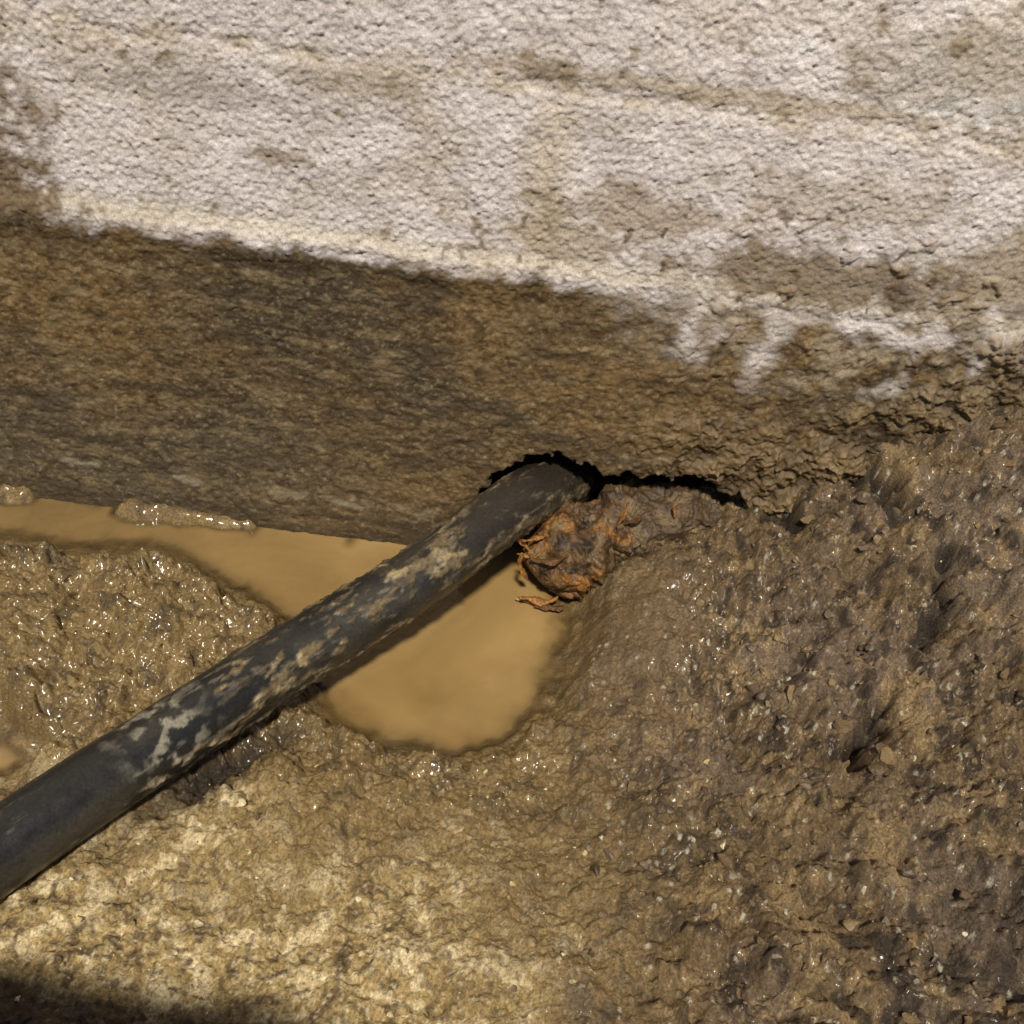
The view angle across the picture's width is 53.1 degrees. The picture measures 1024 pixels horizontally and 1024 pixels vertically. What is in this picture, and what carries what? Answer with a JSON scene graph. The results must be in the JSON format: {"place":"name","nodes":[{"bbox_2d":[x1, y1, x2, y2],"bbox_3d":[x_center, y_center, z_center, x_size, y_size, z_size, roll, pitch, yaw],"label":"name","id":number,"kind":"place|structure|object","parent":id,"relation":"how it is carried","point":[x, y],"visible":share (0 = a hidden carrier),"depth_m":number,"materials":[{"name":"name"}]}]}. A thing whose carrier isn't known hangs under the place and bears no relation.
{"place":"outdoors","nodes":[
{"label":"outdoors","id":0,"kind":"place"},
{"bbox_2d":[0,405,1023,1023],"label":"ground","id":1,"kind":"structure","parent":0,"point":[636,635],"depth_m":1.03,"materials":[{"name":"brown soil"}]},
{"bbox_2d":[0,498,569,771],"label":"muddy puddle","id":2,"kind":"object","parent":1,"relation":"on","point":[471,662],"visible":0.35,"depth_m":1.33,"materials":[{"name":"liquid"}]},
{"bbox_2d":[0,453,614,903],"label":"black pipe","id":3,"kind":"object","parent":1,"relation":"on","point":[62,807],"visible":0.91,"depth_m":1.10,"materials":[{"name":"plastic"}]},
{"bbox_2d":[0,0,1023,544],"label":"concrete block wall","id":4,"kind":"structure","parent":1,"relation":"on","point":[404,272],"depth_m":1.16,"materials":[{"name":"grey concrete"}]},
{"bbox_2d":[515,475,722,611],"bbox_3d":[0.136,0.032,1.388,0.295,0.165,0.130,-9,41,-20],"label":"rusty iron fragment","id":5,"kind":"object","parent":1,"relation":"on","point":[578,550],"visible":0.91,"depth_m":1.35,"materials":[{"name":"brown metal"}]}
]}

